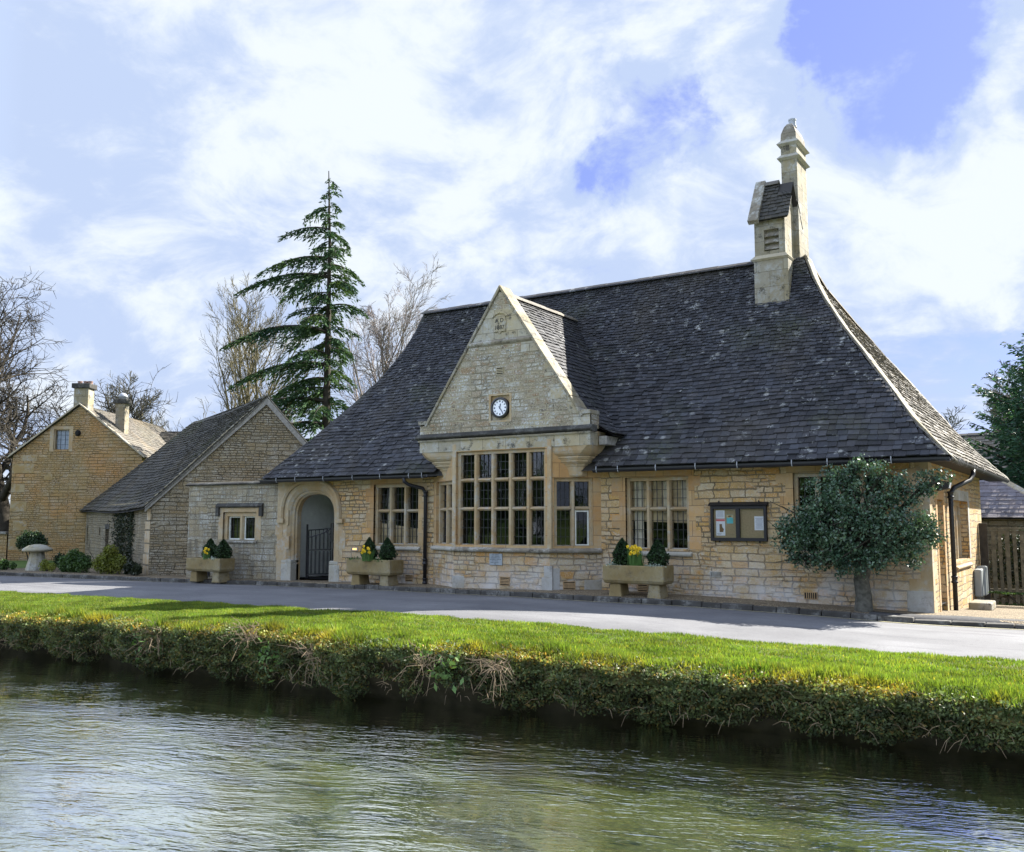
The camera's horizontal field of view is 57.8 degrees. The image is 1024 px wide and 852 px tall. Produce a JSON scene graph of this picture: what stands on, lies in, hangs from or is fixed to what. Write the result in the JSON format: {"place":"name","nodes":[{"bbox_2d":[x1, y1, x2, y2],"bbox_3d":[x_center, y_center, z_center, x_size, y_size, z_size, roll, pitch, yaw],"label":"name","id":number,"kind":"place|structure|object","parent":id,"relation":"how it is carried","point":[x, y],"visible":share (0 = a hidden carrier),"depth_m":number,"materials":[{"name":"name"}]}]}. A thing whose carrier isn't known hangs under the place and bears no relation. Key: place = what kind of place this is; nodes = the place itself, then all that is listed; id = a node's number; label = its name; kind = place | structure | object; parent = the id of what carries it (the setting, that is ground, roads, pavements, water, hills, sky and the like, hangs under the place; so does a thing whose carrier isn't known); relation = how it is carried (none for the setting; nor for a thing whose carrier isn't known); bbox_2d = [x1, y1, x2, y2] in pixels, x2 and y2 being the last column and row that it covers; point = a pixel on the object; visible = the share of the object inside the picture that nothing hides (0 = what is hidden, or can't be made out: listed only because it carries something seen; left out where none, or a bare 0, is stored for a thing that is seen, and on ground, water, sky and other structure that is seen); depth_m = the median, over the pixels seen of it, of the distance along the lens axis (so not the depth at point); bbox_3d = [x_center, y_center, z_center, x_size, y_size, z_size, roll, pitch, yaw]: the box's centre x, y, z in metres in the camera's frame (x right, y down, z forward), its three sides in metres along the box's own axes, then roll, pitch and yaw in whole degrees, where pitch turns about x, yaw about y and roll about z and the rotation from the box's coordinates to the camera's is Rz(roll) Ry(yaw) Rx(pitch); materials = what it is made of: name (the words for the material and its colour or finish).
{"place":"outdoors","nodes":[
{"label":"outdoors","id":0,"kind":"place"},
{"bbox_2d":[0,649,1023,851],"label":"water","id":1,"kind":"structure","parent":0,"point":[101,757],"depth_m":8.45,"materials":[{"name":"green liquid"}]},
{"bbox_2d":[0,575,1023,659],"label":"road","id":2,"kind":"structure","parent":0,"point":[768,627],"depth_m":15.65,"materials":[{"name":"grey asphalt"}]},
{"bbox_2d":[0,572,1023,628],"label":"kerb","id":3,"kind":"structure","parent":2,"relation":"on","point":[813,612],"depth_m":18.15,"materials":[{"name":"stone"}]},
{"bbox_2d":[1,575,1022,629],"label":"road line","id":4,"kind":"object","parent":2,"relation":"on","point":[631,603],"visible":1,"depth_m":17.35,"materials":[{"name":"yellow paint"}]},
{"bbox_2d":[0,623,1023,759],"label":"bank","id":5,"kind":"structure","parent":0,"point":[768,726],"depth_m":11.36,"materials":[{"name":"green plant"}]},
{"bbox_2d":[125,617,162,656],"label":"dead stems","id":6,"kind":"object","parent":5,"relation":"on","point":[157,640],"visible":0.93,"depth_m":14.01,"materials":[{"name":"brown plant"}]},
{"bbox_2d":[128,624,161,662],"bbox_3d":[-5.661,3.336,14.191,0.346,0.589,0.874,5,-8,-40],"label":"leafy sprig","id":7,"kind":"object","parent":5,"relation":"on","point":[131,628],"visible":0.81,"depth_m":14.18,"materials":[{"name":"green plant"}]},
{"bbox_2d":[238,638,281,682],"bbox_3d":[-3.401,3.201,12.771,0.716,0.569,0.354,-4,-7,32],"label":"leafy sprig","id":8,"kind":"object","parent":5,"relation":"on","point":[264,656],"visible":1,"depth_m":12.74,"materials":[{"name":"green plant"}]},
{"bbox_2d":[281,639,334,685],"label":"dead stems","id":9,"kind":"object","parent":5,"relation":"on","point":[308,654],"visible":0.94,"depth_m":12.31,"materials":[{"name":"brown plant"}]},
{"bbox_2d":[393,641,447,695],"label":"dead stems","id":10,"kind":"object","parent":5,"relation":"on","point":[420,663],"visible":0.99,"depth_m":11.54,"materials":[{"name":"beige plant"}]},
{"bbox_2d":[420,640,463,693],"bbox_3d":[-0.856,2.958,11.400,0.731,0.637,0.358,-4,-7,32],"label":"leafy sprig","id":11,"kind":"object","parent":5,"relation":"on","point":[444,676],"visible":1,"depth_m":11.40,"materials":[{"name":"green plant"}]},
{"bbox_2d":[463,652,513,696],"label":"dead stems","id":12,"kind":"object","parent":5,"relation":"on","point":[491,669],"visible":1,"depth_m":11.09,"materials":[{"name":"beige plant"}]},
{"bbox_2d":[0,608,1023,754],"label":"bank plants","id":13,"kind":"object","parent":5,"relation":"on","point":[178,657],"visible":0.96,"depth_m":10.96,"materials":[{"name":"green plant"}]},
{"bbox_2d":[217,616,261,656],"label":"dead stems","id":14,"kind":"object","parent":13,"relation":"on","point":[247,638],"visible":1,"depth_m":13.07,"materials":[{"name":"beige plant"}]},
{"bbox_2d":[0,565,1023,624],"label":"gravel forecourt","id":15,"kind":"structure","parent":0,"point":[1007,612],"depth_m":18.51,"materials":[{"name":"beige gravel"}]},
{"bbox_2d":[0,559,16,569],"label":"garden shrub","id":16,"kind":"object","parent":15,"relation":"on","point":[4,564],"visible":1,"depth_m":31.09,"materials":[{"name":"green plant"}]},
{"bbox_2d":[22,544,52,570],"bbox_3d":[-15.842,4.402,30.956,0.960,0.910,0.936,-4,-7,32],"label":"staddle stone","id":17,"kind":"object","parent":15,"relation":"on","point":[37,554],"visible":0.81,"depth_m":30.70,"materials":[{"name":"grey stone"}]},
{"bbox_2d":[38,559,56,571],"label":"garden shrub","id":18,"kind":"object","parent":15,"relation":"on","point":[45,565],"visible":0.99,"depth_m":30.13,"materials":[{"name":"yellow plant"}]},
{"bbox_2d":[51,552,64,569],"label":"garden shrub","id":19,"kind":"object","parent":15,"relation":"on","point":[57,557],"visible":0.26,"depth_m":30.93,"materials":[{"name":"green plant"}]},
{"bbox_2d":[56,548,92,572],"bbox_3d":[-13.947,4.326,29.686,1.592,0.854,0.693,-4,-7,32],"label":"garden shrub","id":20,"kind":"object","parent":15,"relation":"on","point":[73,560],"visible":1,"depth_m":29.47,"materials":[{"name":"green plant"}]},
{"bbox_2d":[85,522,125,559],"bbox_3d":[-13.000,4.012,29.543,1.124,1.896,0.967,4,-7,-31],"label":"bare shrub","id":21,"kind":"object","parent":15,"relation":"on","point":[105,541],"visible":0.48,"depth_m":29.45,"materials":[{"name":"brown plant"}]},
{"bbox_2d":[91,543,127,573],"bbox_3d":[-12.424,4.146,28.758,1.456,1.016,0.743,-4,-7,32],"label":"garden shrub","id":22,"kind":"object","parent":15,"relation":"on","point":[109,559],"visible":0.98,"depth_m":28.54,"materials":[{"name":"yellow plant"}]},
{"bbox_2d":[122,561,142,575],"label":"garden shrub","id":23,"kind":"object","parent":15,"relation":"on","point":[132,568],"visible":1,"depth_m":27.72,"materials":[{"name":"green plant"}]},
{"bbox_2d":[186,557,234,582],"bbox_3d":[-8.279,3.944,25.447,1.380,0.650,0.520,-4,-7,32],"label":"stone planter","id":24,"kind":"object","parent":15,"relation":"on","point":[199,568],"visible":0.99,"depth_m":25.20,"materials":[{"name":"stone"}]},
{"bbox_2d":[202,547,210,558],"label":"daffodil clump","id":25,"kind":"object","parent":24,"relation":"in","point":[207,556],"visible":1,"depth_m":25.20,"materials":[{"name":"yellow plant"}]},
{"bbox_2d":[201,538,216,557],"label":"topiary bush","id":26,"kind":"object","parent":24,"relation":"in","point":[211,545],"visible":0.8,"depth_m":25.41,"materials":[{"name":"green plant"}]},
{"bbox_2d":[214,539,232,558],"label":"topiary bush","id":27,"kind":"object","parent":24,"relation":"on","point":[223,550],"visible":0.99,"depth_m":25.13,"materials":[{"name":"green plant"}]},
{"bbox_2d":[186,481,277,579],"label":"link wall","id":28,"kind":"structure","parent":15,"relation":"on","point":[240,517],"depth_m":25.95,"materials":[{"name":"stone"}]},
{"bbox_2d":[215,503,263,543],"bbox_3d":[-7.572,2.720,25.983,1.800,1.117,0.317,-3,-7,30],"label":"window","id":29,"kind":"structure","parent":28,"relation":"in","point":[240,523],"depth_m":25.99,"materials":[{"name":"stone"}]},
{"bbox_2d":[346,559,403,585],"bbox_3d":[-3.317,3.551,22.409,1.380,0.652,0.520,-4,-7,32],"label":"stone planter","id":30,"kind":"object","parent":15,"relation":"on","point":[361,571],"visible":0.98,"depth_m":22.16,"materials":[{"name":"stone"}]},
{"bbox_2d":[361,545,374,560],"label":"daffodil clump","id":31,"kind":"object","parent":30,"relation":"in","point":[365,556],"visible":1,"depth_m":22.21,"materials":[{"name":"green plant"}]},
{"bbox_2d":[360,537,378,558],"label":"topiary bush","id":32,"kind":"object","parent":30,"relation":"on","point":[370,543],"visible":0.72,"depth_m":22.52,"materials":[{"name":"green plant"}]},
{"bbox_2d":[367,557,385,561],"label":"bedding plant","id":33,"kind":"object","parent":30,"relation":"in","point":[378,559],"visible":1,"depth_m":22.08,"materials":[{"name":"green plant"}]},
{"bbox_2d":[378,537,397,559],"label":"topiary bush","id":34,"kind":"object","parent":30,"relation":"on","point":[388,551],"visible":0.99,"depth_m":22.15,"materials":[{"name":"green plant"}]},
{"bbox_2d":[603,564,673,598],"bbox_3d":[2.512,3.097,18.483,1.320,0.654,0.520,-4,-7,32],"label":"stone planter","id":35,"kind":"object","parent":15,"relation":"on","point":[657,579],"visible":0.88,"depth_m":18.25,"materials":[{"name":"stone"}]},
{"bbox_2d":[612,537,630,564],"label":"topiary bush","id":36,"kind":"object","parent":35,"relation":"on","point":[620,553],"visible":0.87,"depth_m":18.63,"materials":[{"name":"green plant"}]},
{"bbox_2d":[626,544,644,565],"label":"daffodil clump","id":37,"kind":"object","parent":35,"relation":"on","point":[635,556],"visible":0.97,"depth_m":18.37,"materials":[{"name":"green plant"}]},
{"bbox_2d":[644,562,663,567],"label":"bedding plant","id":38,"kind":"object","parent":35,"relation":"in","point":[650,565],"visible":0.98,"depth_m":18.12,"materials":[{"name":"plant"}]},
{"bbox_2d":[646,539,670,565],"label":"topiary bush","id":39,"kind":"object","parent":35,"relation":"on","point":[657,554],"visible":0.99,"depth_m":18.20,"materials":[{"name":"green plant"}]},
{"bbox_2d":[974,566,988,599],"bbox_3d":[10.832,3.796,21.390,0.190,1.100,1.070,-4,-7,32],"label":"meter box","id":40,"kind":"object","parent":15,"relation":"on","point":[981,584],"visible":0.91,"depth_m":21.03,"materials":[{"name":"grey plastic"}]},
{"bbox_2d":[969,600,995,610],"bbox_3d":[9.610,3.666,18.955,0.420,0.170,0.850,-4,-7,32],"label":"stone block","id":41,"kind":"object","parent":15,"relation":"on","point":[989,605],"depth_m":18.65,"materials":[{"name":"beige stone"}]},
{"bbox_2d":[988,591,1023,604],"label":"garden shrub","id":42,"kind":"object","parent":15,"relation":"on","point":[1007,595],"visible":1,"depth_m":20.65,"materials":[{"name":"green plant"}]},
{"bbox_2d":[0,0,1023,502],"label":"sky","id":43,"kind":"structure","parent":0,"point":[154,154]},
{"bbox_2d":[0,590,1023,727],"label":"verge","id":44,"kind":"structure","parent":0,"point":[584,676],"depth_m":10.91,"materials":[{"name":"plant"}]},
{"bbox_2d":[8,560,1023,605],"bbox_3d":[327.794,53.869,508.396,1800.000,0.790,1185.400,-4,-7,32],"label":"ground","id":45,"kind":"structure","parent":0,"point":[21,563],"depth_m":35.17,"materials":[{"name":"green plant"}]},
{"bbox_2d":[0,532,8,559],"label":"garden wall","id":46,"kind":"structure","parent":45,"relation":"on","point":[3,544],"depth_m":38.93,"materials":[{"name":"stone"}]},
{"bbox_2d":[15,529,50,559],"bbox_3d":[-16.866,4.341,32.643,1.445,1.403,0.745,-4,-7,32],"label":"round bush","id":47,"kind":"object","parent":45,"relation":"on","point":[26,538],"visible":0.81,"depth_m":32.52,"materials":[{"name":"green plant"}]},
{"bbox_2d":[0,268,177,531],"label":"bare tree","id":48,"kind":"object","parent":45,"relation":"on","point":[7,423],"visible":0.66,"depth_m":46.59,"materials":[{"name":"brown plant"}]},
{"bbox_2d":[7,381,179,559],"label":"stone cottage","id":49,"kind":"structure","parent":45,"relation":"on","point":[70,463],"depth_m":39.29,"materials":[{"name":"beige stone"}]},
{"bbox_2d":[49,426,72,450],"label":"window","id":50,"kind":"structure","parent":49,"relation":"in","point":[62,437],"depth_m":39.47,"materials":[{"name":"stone"}]},
{"bbox_2d":[100,370,167,425],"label":"bare tree","id":51,"kind":"object","parent":45,"relation":"on","point":[112,387],"visible":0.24,"depth_m":61.94,"materials":[{"name":"brown plant"}]},
{"bbox_2d":[79,394,306,574],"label":"gabled outbuilding","id":52,"kind":"structure","parent":45,"relation":"on","point":[258,439],"depth_m":28.99,"materials":[{"name":"stone"}]},
{"bbox_2d":[108,506,135,561],"bbox_3d":[-13.408,3.832,31.767,0.185,2.216,5.146,4,-7,-32],"label":"ivy","id":53,"kind":"object","parent":52,"relation":"attached to","point":[120,523],"visible":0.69,"depth_m":31.10,"materials":[{"name":"green plant"}]},
{"bbox_2d":[107,271,353,431],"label":"bare tree","id":54,"kind":"object","parent":45,"relation":"on","point":[252,359],"visible":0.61,"depth_m":52.28,"materials":[{"name":"brown plant"}]},
{"bbox_2d":[219,171,368,441],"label":"cedar tree","id":55,"kind":"object","parent":45,"relation":"on","point":[319,395],"visible":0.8,"depth_m":42.18,"materials":[{"name":"green plant"}]},
{"bbox_2d":[304,253,453,405],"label":"bare tree","id":56,"kind":"object","parent":45,"relation":"on","point":[378,335],"visible":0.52,"depth_m":50.00,"materials":[{"name":"brown plant"}]},
{"bbox_2d":[259,118,1009,612],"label":"stone hall","id":57,"kind":"structure","parent":45,"relation":"on","point":[665,410],"depth_m":20.52,"materials":[{"name":"beige stone"}]},
{"bbox_2d":[305,523,333,577],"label":"iron gate","id":58,"kind":"structure","parent":57,"relation":"in","point":[331,529],"depth_m":24.95,"materials":[{"name":"black metal"}]},
{"bbox_2d":[366,478,427,550],"bbox_3d":[-2.830,2.180,23.077,1.989,1.800,0.310,-4,-7,32],"label":"window","id":59,"kind":"structure","parent":57,"relation":"in","point":[405,534],"depth_m":23.18,"materials":[{"name":"stone"}]},
{"bbox_2d":[439,481,451,543],"bbox_3d":[-1.458,2.034,21.794,0.176,1.450,1.103,3,-6,-24],"label":"window","id":60,"kind":"structure","parent":57,"relation":"in","point":[445,488],"depth_m":22.05,"materials":[{"name":"stone"}]},
{"bbox_2d":[489,553,502,564],"bbox_3d":[-0.354,2.930,20.390,0.335,0.250,0.025,-4,-7,32],"label":"wall plaque","id":61,"kind":"object","parent":57,"relation":"attached to","point":[495,559],"depth_m":20.38,"materials":[{"name":"stone"}]},
{"bbox_2d":[489,393,510,422],"bbox_3d":[-0.247,-0.404,20.718,0.600,0.640,0.155,-4,-7,32],"label":"wall clock","id":62,"kind":"object","parent":57,"relation":"attached to","point":[500,407],"depth_m":20.69,"materials":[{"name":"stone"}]},
{"bbox_2d":[458,448,544,545],"bbox_3d":[-0.199,1.587,20.626,2.380,2.100,0.176,-4,-7,32],"label":"window","id":63,"kind":"structure","parent":57,"relation":"in","point":[501,493],"depth_m":20.62,"materials":[{"name":"stone"}]},
{"bbox_2d":[554,478,592,545],"bbox_3d":[1.299,1.851,20.009,0.884,1.450,0.176,1,-6,-9],"label":"window","id":64,"kind":"structure","parent":57,"relation":"in","point":[573,497],"depth_m":19.99,"materials":[{"name":"stone"}]},
{"bbox_2d":[611,470,703,556],"bbox_3d":[3.046,1.796,19.329,2.071,1.800,0.310,-4,-7,32],"label":"window","id":65,"kind":"structure","parent":57,"relation":"in","point":[662,496],"depth_m":19.41,"materials":[{"name":"stone"}]},
{"bbox_2d":[708,500,768,542],"bbox_3d":[4.446,1.879,18.240,1.190,0.825,0.128,-4,-7,32],"label":"notice board","id":66,"kind":"object","parent":57,"relation":"attached to","point":[738,521],"visible":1,"depth_m":18.23,"materials":[{"name":"black wood"}]},
{"bbox_2d":[775,463,903,560],"bbox_3d":[6.126,1.595,17.365,2.307,1.800,0.310,-4,-7,32],"label":"window","id":67,"kind":"structure","parent":57,"relation":"in","point":[800,472],"depth_m":17.76,"materials":[{"name":"stone"}]},
{"bbox_2d":[935,489,948,611],"bbox_3d":[8.027,2.490,17.361,0.058,2.680,1.070,-4,-7,32],"label":"door","id":68,"kind":"structure","parent":57,"relation":"in","point":[940,496],"depth_m":17.54,"materials":[{"name":"stone"}]},
{"bbox_2d":[936,481,950,490],"bbox_3d":[7.964,1.099,17.132,0.250,0.196,0.240,-4,-7,32],"label":"floodlight","id":69,"kind":"object","parent":57,"relation":"attached to","point":[945,486],"visible":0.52,"depth_m":17.03,"materials":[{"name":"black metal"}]},
{"bbox_2d":[953,490,972,570],"bbox_3d":[9.529,2.219,19.973,0.390,1.650,2.620,-4,-7,32],"label":"window","id":70,"kind":"structure","parent":57,"relation":"in","point":[958,495],"depth_m":20.48,"materials":[{"name":"stone"}]},
{"bbox_2d":[767,453,954,611],"bbox_3d":[5.976,1.908,16.136,3.179,2.915,1.317,-4,-7,32],"label":"holly tree","id":71,"kind":"object","parent":45,"relation":"on","point":[863,551],"visible":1,"depth_m":16.12,"materials":[{"name":"green plant"}]},
{"bbox_2d":[943,360,1015,430],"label":"bare tree","id":72,"kind":"object","parent":45,"relation":"on","point":[986,403],"visible":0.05,"depth_m":55.84,"materials":[{"name":"brown plant"}]},
{"bbox_2d":[959,432,1023,478],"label":"slate roofed house","id":73,"kind":"structure","parent":45,"relation":"on","point":[977,437],"depth_m":35.43,"materials":[{"name":"stone"}]},
{"bbox_2d":[963,333,1023,487],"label":"conifer tree","id":74,"kind":"object","parent":45,"relation":"on","point":[1012,445],"visible":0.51,"depth_m":29.76,"materials":[{"name":"green plant"}]},
{"bbox_2d":[978,523,1023,604],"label":"picket fence","id":75,"kind":"object","parent":45,"relation":"on","point":[983,544],"visible":0.66,"depth_m":22.01,"materials":[{"name":"brown wood"}]},
{"bbox_2d":[979,480,1023,602],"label":"garden outbuilding","id":76,"kind":"structure","parent":45,"relation":"on","point":[1002,504],"depth_m":25.58,"materials":[{"name":"grey stone"}]},
{"bbox_2d":[989,526,1023,586],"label":"fence","id":77,"kind":"object","parent":45,"relation":"on","point":[1012,558],"visible":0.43,"depth_m":23.87,"materials":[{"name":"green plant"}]},
{"bbox_2d":[869,611,1023,624],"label":"tarmac apron","id":78,"kind":"object","parent":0,"point":[958,618],"visible":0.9,"depth_m":15.52,"materials":[{"name":"grey asphalt"}]}
]}

